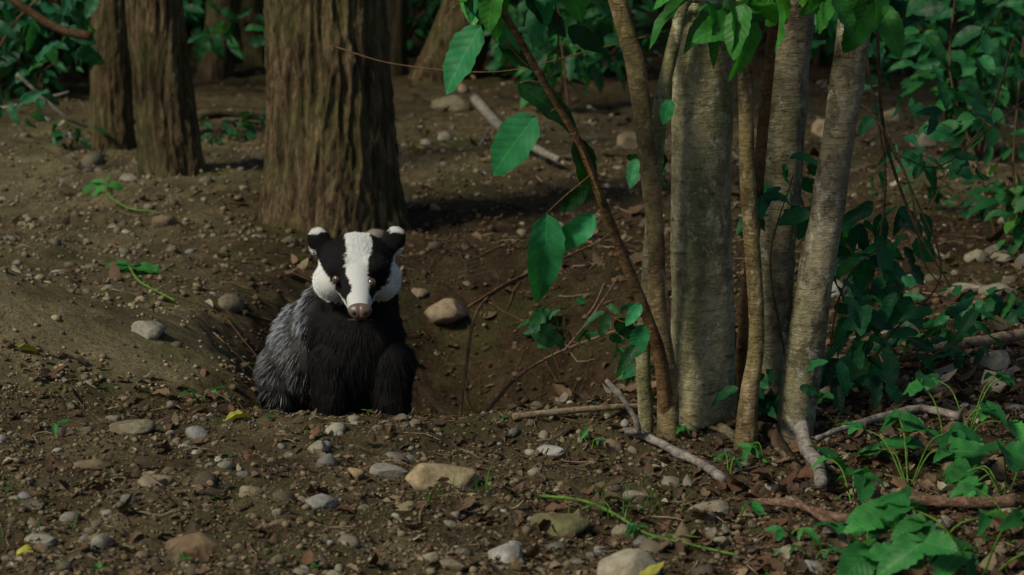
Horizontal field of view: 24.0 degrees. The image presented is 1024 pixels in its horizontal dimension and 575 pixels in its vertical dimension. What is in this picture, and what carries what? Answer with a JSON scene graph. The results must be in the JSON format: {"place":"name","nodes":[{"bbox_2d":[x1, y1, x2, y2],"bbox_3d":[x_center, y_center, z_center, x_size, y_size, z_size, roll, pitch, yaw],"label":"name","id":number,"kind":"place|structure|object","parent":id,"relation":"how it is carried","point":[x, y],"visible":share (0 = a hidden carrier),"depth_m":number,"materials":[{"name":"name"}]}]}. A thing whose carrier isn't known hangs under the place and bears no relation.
{"place":"outdoors","nodes":[
{"label":"outdoors","id":0,"kind":"place"},
{"bbox_2d":[0,0,1023,574],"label":"forest ground","id":1,"kind":"structure","parent":0,"point":[86,330],"depth_m":7.12,"materials":[{"name":"soil"}]},
{"bbox_2d":[24,533,56,546],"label":"stone","id":2,"kind":"object","parent":1,"relation":"on","point":[47,539],"visible":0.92,"depth_m":4.23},
{"bbox_2d":[0,59,82,92],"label":"ground plant","id":3,"kind":"object","parent":1,"relation":"on","point":[23,73],"visible":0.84,"depth_m":11.45,"materials":[{"name":"green plant"}]},
{"bbox_2d":[0,0,90,98],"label":"understorey shrub","id":4,"kind":"object","parent":1,"relation":"on","point":[8,73],"visible":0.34,"depth_m":11.58,"materials":[{"name":"green plant"}]},
{"bbox_2d":[24,0,72,93],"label":"shrub","id":5,"kind":"object","parent":1,"relation":"on","point":[55,37],"visible":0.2,"depth_m":11.71,"materials":[{"name":"green plant"}]},
{"bbox_2d":[0,0,103,127],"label":"leafy shrub","id":6,"kind":"object","parent":1,"relation":"on","point":[79,13],"visible":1,"depth_m":9.01,"materials":[{"name":"green plant"}]},
{"bbox_2d":[16,72,88,127],"bbox_3d":[-1.772,-0.721,9.317,0.278,0.225,0.084,-3,10,-21],"label":"fallen stick","id":7,"kind":"object","parent":1,"relation":"on","point":[31,87],"visible":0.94,"depth_m":9.30,"materials":[{"name":"wood"}]},
{"bbox_2d":[49,120,106,150],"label":"ground plant","id":8,"kind":"object","parent":1,"relation":"on","point":[58,135],"visible":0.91,"depth_m":10.10,"materials":[{"name":"green plant"}]},
{"bbox_2d":[68,17,89,77],"bbox_3d":[-1.872,-4.145,11.959,3.382,6.368,3.216,0,9,0],"label":"tree","id":9,"kind":"object","parent":1,"relation":"on","point":[83,67],"visible":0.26,"depth_m":12.52,"materials":[{"name":"brown plant"}]},
{"bbox_2d":[73,459,112,470],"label":"stone","id":10,"kind":"object","parent":1,"relation":"on","point":[97,464],"visible":0.91,"depth_m":4.71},
{"bbox_2d":[14,0,205,78],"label":"understorey shrub","id":11,"kind":"object","parent":1,"relation":"on","point":[190,10],"visible":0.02,"depth_m":12.50,"materials":[{"name":"green plant"}]},
{"bbox_2d":[89,0,136,150],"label":"oak tree","id":12,"kind":"object","parent":1,"relation":"on","point":[111,109],"visible":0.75,"depth_m":10.11,"materials":[{"name":"brown plant"}]},
{"bbox_2d":[81,174,156,211],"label":"fallen leafy sprig","id":13,"kind":"object","parent":1,"relation":"on","point":[98,184],"visible":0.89,"depth_m":8.71,"materials":[{"name":"green plant"}]},
{"bbox_2d":[109,419,155,434],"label":"stone","id":14,"kind":"object","parent":1,"relation":"on","point":[140,426],"visible":0.99,"depth_m":4.98,"materials":[{"name":"stone"}]},
{"bbox_2d":[105,259,175,300],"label":"fallen leafy sprig","id":15,"kind":"object","parent":1,"relation":"on","point":[143,268],"visible":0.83,"depth_m":7.11,"materials":[{"name":"green plant"}]},
{"bbox_2d":[131,320,165,339],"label":"stone","id":16,"kind":"object","parent":1,"relation":"on","point":[150,330],"visible":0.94,"depth_m":5.82,"materials":[{"name":"stone"}]},
{"bbox_2d":[137,474,174,486],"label":"stone","id":17,"kind":"object","parent":1,"relation":"on","point":[146,480],"visible":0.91,"depth_m":4.53,"materials":[{"name":"stone"}]},
{"bbox_2d":[125,0,205,176],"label":"oak tree","id":18,"kind":"object","parent":1,"relation":"on","point":[168,131],"visible":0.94,"depth_m":8.93,"materials":[{"name":"brown plant"}]},
{"bbox_2d":[165,532,220,555],"bbox_3d":[-0.552,0.451,4.192,0.104,0.052,0.078,0,9,0],"label":"stone","id":19,"kind":"object","parent":1,"relation":"on","point":[189,544],"visible":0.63,"depth_m":4.17,"materials":[{"name":"stone"}]},
{"bbox_2d":[195,0,240,81],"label":"tree","id":20,"kind":"object","parent":1,"relation":"on","point":[212,66],"visible":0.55,"depth_m":12.41,"materials":[{"name":"brown plant"}]},
{"bbox_2d":[182,0,263,60],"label":"understorey shrub","id":21,"kind":"object","parent":1,"relation":"on","point":[192,26],"visible":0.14,"depth_m":13.05,"materials":[{"name":"green plant"}]},
{"bbox_2d":[199,117,249,145],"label":"ground plant","id":22,"kind":"object","parent":1,"relation":"on","point":[218,141],"visible":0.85,"depth_m":10.17,"materials":[{"name":"green plant"}]},
{"bbox_2d":[197,110,265,121],"bbox_3d":[-1.218,-0.762,10.704,0.366,0.043,0.152,0,9,0],"label":"fallen log","id":23,"kind":"object","parent":1,"relation":"on","point":[221,114],"visible":0.65,"depth_m":10.71,"materials":[{"name":"wood"}]},
{"bbox_2d":[224,104,265,139],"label":"ground plant","id":24,"kind":"object","parent":1,"relation":"on","point":[250,131],"visible":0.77,"depth_m":10.31,"materials":[{"name":"green plant"}]},
{"bbox_2d":[239,486,263,496],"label":"stone","id":25,"kind":"object","parent":1,"relation":"on","point":[258,491],"visible":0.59,"depth_m":4.53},
{"bbox_2d":[239,0,264,65],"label":"tree","id":26,"kind":"object","parent":1,"relation":"on","point":[253,55],"visible":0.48,"depth_m":12.90,"materials":[{"name":"brown plant"}]},
{"bbox_2d":[307,440,328,453],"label":"stone","id":27,"kind":"object","parent":1,"relation":"on","point":[321,445],"visible":0.84,"depth_m":4.83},
{"bbox_2d":[303,493,338,508],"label":"stone","id":28,"kind":"object","parent":1,"relation":"on","point":[321,500],"visible":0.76,"depth_m":4.47,"materials":[{"name":"stone"}]},
{"bbox_2d":[258,0,411,237],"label":"oak tree","id":29,"kind":"object","parent":1,"relation":"on","point":[331,164],"visible":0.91,"depth_m":7.97,"materials":[{"name":"brown plant"}]},
{"bbox_2d":[252,226,419,416],"bbox_3d":[-0.397,0.101,5.636,0.342,0.514,0.677,-6,11,-35],"label":"badger","id":30,"kind":"object","parent":1,"relation":"on","point":[337,345],"visible":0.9,"depth_m":5.50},
{"bbox_2d":[16,144,664,574],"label":"yellow fallen leaves","id":31,"kind":"object","parent":1,"relation":"on","point":[652,570],"visible":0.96,"depth_m":5.02,"materials":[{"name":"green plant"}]},
{"bbox_2d":[369,463,408,477],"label":"stone","id":32,"kind":"object","parent":1,"relation":"on","point":[388,470],"visible":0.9,"depth_m":4.71,"materials":[{"name":"stone"}]},
{"bbox_2d":[386,0,407,75],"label":"tree","id":33,"kind":"object","parent":1,"relation":"on","point":[397,17],"visible":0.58,"depth_m":12.72,"materials":[{"name":"brown plant"}]},
{"bbox_2d":[407,0,442,51],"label":"understorey shrub","id":34,"kind":"object","parent":1,"relation":"on","point":[431,8],"visible":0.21,"depth_m":13.48,"materials":[{"name":"green plant"}]},
{"bbox_2d":[188,0,667,188],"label":"leafy shrub","id":35,"kind":"object","parent":1,"relation":"on","point":[567,66],"visible":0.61,"depth_m":9.89,"materials":[{"name":"green plant"}]},
{"bbox_2d":[405,463,479,490],"bbox_3d":[-0.134,0.374,4.656,0.144,0.074,0.108,0,9,0],"label":"stone","id":36,"kind":"object","parent":1,"relation":"on","point":[424,475],"visible":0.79,"depth_m":4.63,"materials":[{"name":"stone"}]},
{"bbox_2d":[424,298,467,323],"bbox_3d":[-0.204,0.074,7.379,0.137,0.081,0.124,0,9,0],"label":"stone","id":37,"kind":"object","parent":1,"relation":"on","point":[447,310],"visible":1,"depth_m":7.34,"materials":[{"name":"stone"}]},
{"bbox_2d":[407,0,491,81],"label":"tree","id":38,"kind":"object","parent":1,"relation":"on","point":[449,22],"visible":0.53,"depth_m":12.32,"materials":[{"name":"brown plant"}]},
{"bbox_2d":[430,95,470,111],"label":"stone","id":39,"kind":"object","parent":1,"relation":"on","point":[456,103],"visible":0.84,"depth_m":11.08,"materials":[{"name":"stone"}]},
{"bbox_2d":[437,558,466,571],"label":"stone","id":40,"kind":"object","parent":1,"relation":"on","point":[454,565],"visible":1,"depth_m":3.99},
{"bbox_2d":[177,237,738,412],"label":"rootlets","id":41,"kind":"object","parent":1,"relation":"on","point":[491,303],"visible":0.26,"depth_m":7.35,"materials":[{"name":"brown plant"}]},
{"bbox_2d":[488,541,522,562],"bbox_3d":[-0.011,0.461,4.123,0.060,0.060,0.042,6,11,33],"label":"stone","id":42,"kind":"object","parent":1,"relation":"on","point":[506,552],"visible":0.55,"depth_m":4.10,"materials":[{"name":"stone"}]},
{"bbox_2d":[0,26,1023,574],"bbox_3d":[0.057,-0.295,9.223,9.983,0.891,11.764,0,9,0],"label":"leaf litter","id":43,"kind":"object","parent":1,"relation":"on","point":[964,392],"visible":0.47,"depth_m":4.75,"materials":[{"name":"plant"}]},
{"bbox_2d":[0,387,1023,574],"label":"tiny sprouts","id":44,"kind":"object","parent":1,"relation":"on","point":[98,565],"visible":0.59,"depth_m":4.40,"materials":[{"name":"green plant"}]},
{"bbox_2d":[0,26,1023,574],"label":"pebbles","id":45,"kind":"object","parent":1,"relation":"on","point":[232,302],"visible":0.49,"depth_m":4.95,"materials":[{"name":"stone"}]},
{"bbox_2d":[0,50,1023,574],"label":"fallen twigs","id":46,"kind":"object","parent":1,"relation":"on","point":[18,234],"depth_m":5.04,"materials":[{"name":"wood"}]},
{"bbox_2d":[470,93,571,163],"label":"fallen branch","id":47,"kind":"object","parent":1,"relation":"on","point":[486,111],"visible":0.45,"depth_m":10.30,"materials":[{"name":"wood"}]},
{"bbox_2d":[482,0,567,80],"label":"understorey shrub","id":48,"kind":"object","parent":1,"relation":"on","point":[513,3],"visible":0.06,"depth_m":12.26,"materials":[{"name":"green plant"}]},
{"bbox_2d":[458,224,619,418],"bbox_3d":[0.033,0.074,5.876,0.146,0.378,0.932,5,10,27],"label":"arching twig","id":49,"kind":"object","parent":1,"relation":"on","point":[487,296],"visible":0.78,"depth_m":5.77,"materials":[{"name":"wood"}]},
{"bbox_2d":[485,0,606,108],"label":"understorey shrub","id":50,"kind":"object","parent":1,"relation":"on","point":[552,80],"visible":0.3,"depth_m":11.14,"materials":[{"name":"green plant"}]},
{"bbox_2d":[517,297,585,347],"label":"ground plant","id":51,"kind":"object","parent":1,"relation":"on","point":[539,316],"visible":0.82,"depth_m":7.21,"materials":[{"name":"green plant"}]},
{"bbox_2d":[537,444,565,456],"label":"stone","id":52,"kind":"object","parent":1,"relation":"on","point":[555,450],"visible":1,"depth_m":4.95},
{"bbox_2d":[530,513,590,537],"bbox_3d":[0.090,0.434,4.344,0.103,0.060,0.082,-5,10,-27],"label":"stone","id":53,"kind":"object","parent":1,"relation":"on","point":[563,524],"visible":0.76,"depth_m":4.32,"materials":[{"name":"stone"}]},
{"bbox_2d":[486,274,636,411],"bbox_3d":[0.128,0.137,5.809,0.443,0.286,0.226,-6,11,-35],"label":"arching twig","id":54,"kind":"object","parent":1,"relation":"on","point":[506,387],"visible":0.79,"depth_m":5.87,"materials":[{"name":"wood"}]},
{"bbox_2d":[525,0,670,80],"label":"understorey shrub","id":55,"kind":"object","parent":1,"relation":"on","point":[644,42],"visible":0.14,"depth_m":12.10,"materials":[{"name":"green plant"}]},
{"bbox_2d":[568,474,643,518],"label":"grass tuft","id":56,"kind":"object","parent":1,"relation":"on","point":[607,515],"visible":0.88,"depth_m":4.46,"materials":[{"name":"green plant"}]},
{"bbox_2d":[512,403,723,433],"bbox_3d":[0.234,0.274,5.156,0.470,0.054,0.194,0,9,0],"label":"fallen stick","id":57,"kind":"object","parent":1,"relation":"on","point":[564,411],"visible":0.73,"depth_m":5.10,"materials":[{"name":"wood"}]},
{"bbox_2d":[616,132,636,149],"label":"stone","id":58,"kind":"object","parent":1,"relation":"on","point":[626,140],"visible":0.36,"depth_m":10.11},
{"bbox_2d":[597,548,659,574],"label":"stone","id":59,"kind":"object","parent":1,"relation":"on","point":[629,561],"visible":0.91,"depth_m":3.97,"materials":[{"name":"stone"}]},
{"bbox_2d":[523,0,735,390],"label":"leafy shrub","id":60,"kind":"object","parent":1,"relation":"on","point":[629,371],"visible":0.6,"depth_m":5.25,"materials":[{"name":"green plant"}]},
{"bbox_2d":[539,495,738,555],"bbox_3d":[0.199,0.409,4.260,0.128,0.059,0.513,-5,10,-30],"label":"green bent stem","id":61,"kind":"object","parent":1,"relation":"on","point":[616,515],"visible":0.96,"depth_m":4.26,"materials":[{"name":"plant"}]},
{"bbox_2d":[595,478,695,517],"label":"grass tuft","id":62,"kind":"object","parent":1,"relation":"on","point":[649,496],"visible":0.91,"depth_m":4.50,"materials":[{"name":"green plant"}]},
{"bbox_2d":[605,378,725,482],"bbox_3d":[0.331,0.282,4.854,0.092,0.151,0.410,-6,11,-33],"label":"crooked fallen branch","id":63,"kind":"object","parent":1,"relation":"on","point":[714,472],"visible":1,"depth_m":4.94,"materials":[{"name":"wood"}]},
{"bbox_2d":[501,0,869,449],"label":"multi stem hazel tree","id":64,"kind":"object","parent":1,"relation":"on","point":[702,357],"visible":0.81,"depth_m":5.05,"materials":[{"name":"brown plant"}]},
{"bbox_2d":[332,36,645,72],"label":"thin hanging twig","id":65,"kind":"object","parent":64,"relation":"attached to","point":[471,71],"visible":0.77,"depth_m":6.24,"materials":[{"name":"wood"}]},
{"bbox_2d":[442,0,674,373],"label":"hanging hazel branch","id":66,"kind":"object","parent":64,"relation":"attached to","point":[551,240],"visible":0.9,"depth_m":4.78,"materials":[{"name":"green plant"}]},
{"bbox_2d":[452,0,910,81],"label":"overhanging branch","id":67,"kind":"object","parent":64,"relation":"attached to","point":[736,28],"visible":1,"depth_m":4.63,"materials":[{"name":"green plant"}]},
{"bbox_2d":[861,104,940,285],"bbox_3d":[0.817,-0.218,5.230,0.244,0.436,0.005,0,9,0],"label":"thin hanging twig","id":68,"kind":"object","parent":64,"relation":"hanging from","point":[888,138],"visible":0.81,"depth_m":5.22,"materials":[{"name":"wood"}]},
{"bbox_2d":[690,500,729,518],"bbox_3d":[0.366,0.413,4.458,0.076,0.040,0.056,0,9,0],"label":"stone","id":69,"kind":"object","parent":1,"relation":"on","point":[719,506],"visible":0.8,"depth_m":4.44,"materials":[{"name":"stone"}]},
{"bbox_2d":[715,422,734,442],"bbox_3d":[0.427,0.294,5.163,0.042,0.047,0.277,-4,10,-25],"label":"root","id":70,"kind":"object","parent":1,"relation":"on","point":[729,432],"visible":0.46,"depth_m":5.07,"materials":[{"name":"grey plant"}]},
{"bbox_2d":[713,451,745,473],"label":"seedling","id":71,"kind":"object","parent":1,"relation":"on","point":[723,455],"visible":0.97,"depth_m":4.76,"materials":[{"name":"green plant"}]},
{"bbox_2d":[738,441,763,462],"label":"seedling","id":72,"kind":"object","parent":1,"relation":"on","point":[752,450],"visible":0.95,"depth_m":4.86,"materials":[{"name":"green plant"}]},
{"bbox_2d":[741,500,764,515],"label":"seedling","id":73,"kind":"object","parent":1,"relation":"on","point":[756,507],"visible":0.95,"depth_m":4.43,"materials":[{"name":"green plant"}]},
{"bbox_2d":[758,421,802,472],"bbox_3d":[0.547,0.323,4.968,0.054,0.032,0.469,-2,9,-11],"label":"root","id":74,"kind":"object","parent":1,"relation":"on","point":[767,429],"visible":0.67,"depth_m":4.94,"materials":[{"name":"brown plant"}]},
{"bbox_2d":[764,525,820,546],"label":"seedling","id":75,"kind":"object","parent":1,"relation":"on","point":[780,532],"visible":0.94,"depth_m":4.22,"materials":[{"name":"green plant"}]},
{"bbox_2d":[793,419,827,488],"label":"broken fallen branch","id":76,"kind":"object","parent":1,"relation":"on","point":[811,455],"visible":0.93,"depth_m":4.79,"materials":[{"name":"wood"}]},
{"bbox_2d":[787,544,842,559],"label":"seedling","id":77,"kind":"object","parent":1,"relation":"on","point":[825,553],"visible":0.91,"depth_m":4.11,"materials":[{"name":"green plant"}]},
{"bbox_2d":[809,25,835,65],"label":"understorey shrub","id":78,"kind":"object","parent":1,"relation":"on","point":[818,54],"visible":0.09,"depth_m":12.78,"materials":[{"name":"green plant"}]},
{"bbox_2d":[811,119,855,136],"bbox_3d":[1.382,-0.658,10.338,0.191,0.128,0.163,0,9,0],"label":"stone","id":79,"kind":"object","parent":1,"relation":"on","point":[817,126],"visible":0.2,"depth_m":10.33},
{"bbox_2d":[810,445,885,502],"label":"bramble plant","id":80,"kind":"object","parent":1,"relation":"on","point":[863,484],"visible":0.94,"depth_m":4.58,"materials":[{"name":"green plant"}]},
{"bbox_2d":[814,520,889,541],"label":"bramble plant","id":81,"kind":"object","parent":1,"relation":"on","point":[838,527],"visible":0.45,"depth_m":4.19,"materials":[{"name":"green plant"}]},
{"bbox_2d":[711,57,1023,418],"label":"leafy shrub","id":82,"kind":"object","parent":1,"relation":"on","point":[850,369],"visible":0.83,"depth_m":5.56,"materials":[{"name":"green plant"}]},
{"bbox_2d":[876,29,950,285],"bbox_3d":[0.939,-0.338,5.588,0.204,0.655,0.057,5,10,29],"label":"thin hanging twig","id":83,"kind":"object","parent":82,"relation":"hanging from","point":[886,139],"visible":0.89,"depth_m":5.61,"materials":[{"name":"wood"}]},
{"bbox_2d":[899,36,1015,167],"bbox_3d":[1.065,-0.446,5.817,0.369,0.311,0.039,-6,11,-33],"label":"thin hanging twig","id":84,"kind":"object","parent":82,"relation":"attached to","point":[993,105],"visible":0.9,"depth_m":5.89,"materials":[{"name":"wood"}]},
{"bbox_2d":[831,250,924,305],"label":"ground plant","id":85,"kind":"object","parent":1,"relation":"on","point":[909,281],"visible":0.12,"depth_m":6.83,"materials":[{"name":"green plant"}]},
{"bbox_2d":[866,57,905,88],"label":"ground plant","id":86,"kind":"object","parent":1,"relation":"on","point":[885,77],"visible":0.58,"depth_m":11.86,"materials":[{"name":"green plant"}]},
{"bbox_2d":[814,405,961,440],"bbox_3d":[0.775,0.283,5.091,0.369,0.034,0.098,-4,10,-25],"label":"fallen stick","id":87,"kind":"object","parent":1,"relation":"on","point":[915,409],"visible":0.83,"depth_m":5.12,"materials":[{"name":"wood"}]},
{"bbox_2d":[833,408,989,483],"bbox_3d":[0.802,0.323,4.787,0.180,0.166,0.337,-7,11,-36],"label":"bramble plant","id":88,"kind":"object","parent":1,"relation":"on","point":[961,446],"visible":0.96,"depth_m":4.78,"materials":[{"name":"green plant"}]},
{"bbox_2d":[870,0,955,74],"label":"understorey shrub","id":89,"kind":"object","parent":1,"relation":"on","point":[900,7],"visible":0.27,"depth_m":12.55,"materials":[{"name":"green plant"}]},
{"bbox_2d":[812,0,1023,233],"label":"leafy shrub","id":90,"kind":"object","parent":1,"relation":"on","point":[960,63],"visible":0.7,"depth_m":8.01,"materials":[{"name":"green plant"}]},
{"bbox_2d":[909,132,936,147],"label":"stone","id":91,"kind":"object","parent":1,"relation":"on","point":[923,139],"visible":0.5,"depth_m":9.98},
{"bbox_2d":[836,484,1019,574],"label":"bramble plant","id":92,"kind":"object","parent":1,"relation":"on","point":[856,558],"visible":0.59,"depth_m":3.98,"materials":[{"name":"green plant"}]},
{"bbox_2d":[896,337,970,368],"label":"seedling","id":93,"kind":"object","parent":1,"relation":"on","point":[949,350],"visible":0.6,"depth_m":5.85,"materials":[{"name":"green plant"}]},
{"bbox_2d":[903,183,982,211],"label":"ground plant","id":94,"kind":"object","parent":1,"relation":"on","point":[939,197],"visible":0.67,"depth_m":8.56,"materials":[{"name":"green plant"}]},
{"bbox_2d":[868,494,1023,574],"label":"bramble plant","id":95,"kind":"object","parent":1,"relation":"on","point":[904,551],"visible":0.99,"depth_m":3.83,"materials":[{"name":"green plant"}]},
{"bbox_2d":[881,0,1023,158],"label":"understorey shrub","id":96,"kind":"object","parent":1,"relation":"on","point":[918,79],"visible":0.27,"depth_m":9.47,"materials":[{"name":"green plant"}]},
{"bbox_2d":[905,285,1005,339],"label":"ground plant","id":97,"kind":"object","parent":1,"relation":"on","point":[939,321],"visible":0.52,"depth_m":6.26,"materials":[{"name":"green plant"}]},
{"bbox_2d":[896,371,1023,474],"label":"bramble plant","id":98,"kind":"object","parent":1,"relation":"on","point":[922,380],"visible":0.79,"depth_m":4.86,"materials":[{"name":"green plant"}]},
{"bbox_2d":[949,283,979,293],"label":"stone","id":99,"kind":"object","parent":1,"relation":"on","point":[968,286],"visible":0.39,"depth_m":7.00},
{"bbox_2d":[925,371,1016,428],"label":"bramble plant","id":100,"kind":"object","parent":1,"relation":"on","point":[1000,376],"visible":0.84,"depth_m":5.13,"materials":[{"name":"green plant"}]},
{"bbox_2d":[963,249,989,261],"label":"stone","id":101,"kind":"object","parent":1,"relation":"on","point":[979,255],"visible":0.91,"depth_m":7.53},
{"bbox_2d":[933,285,1023,324],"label":"ground plant","id":102,"kind":"object","parent":1,"relation":"on","point":[993,304],"visible":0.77,"depth_m":6.59,"materials":[{"name":"green plant"}]},
{"bbox_2d":[940,95,1023,254],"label":"understorey shrub","id":103,"kind":"object","parent":1,"relation":"on","point":[1015,223],"visible":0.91,"depth_m":7.64,"materials":[{"name":"green plant"}]},
{"bbox_2d":[940,439,1023,497],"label":"bramble plant","id":104,"kind":"object","parent":1,"relation":"on","point":[958,469],"visible":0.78,"depth_m":4.50,"materials":[{"name":"green plant"}]},
{"bbox_2d":[958,180,1006,222],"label":"ground plant","id":105,"kind":"object","parent":1,"relation":"on","point":[982,213],"visible":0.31,"depth_m":8.27,"materials":[{"name":"green plant"}]},
{"bbox_2d":[949,475,1023,538],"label":"bramble plant","id":106,"kind":"object","parent":1,"relation":"on","point":[966,484],"visible":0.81,"depth_m":4.23,"materials":[{"name":"green plant"}]},
{"bbox_2d":[970,350,1009,370],"bbox_3d":[1.153,0.180,5.810,0.095,0.063,0.067,3,9,17],"label":"stone","id":107,"kind":"object","parent":1,"relation":"on","point":[998,360],"visible":0.66,"depth_m":5.78,"materials":[{"name":"stone"}]},
{"bbox_2d":[978,282,1014,295],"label":"stone","id":108,"kind":"object","parent":1,"relation":"on","point":[982,289],"visible":0.55,"depth_m":6.90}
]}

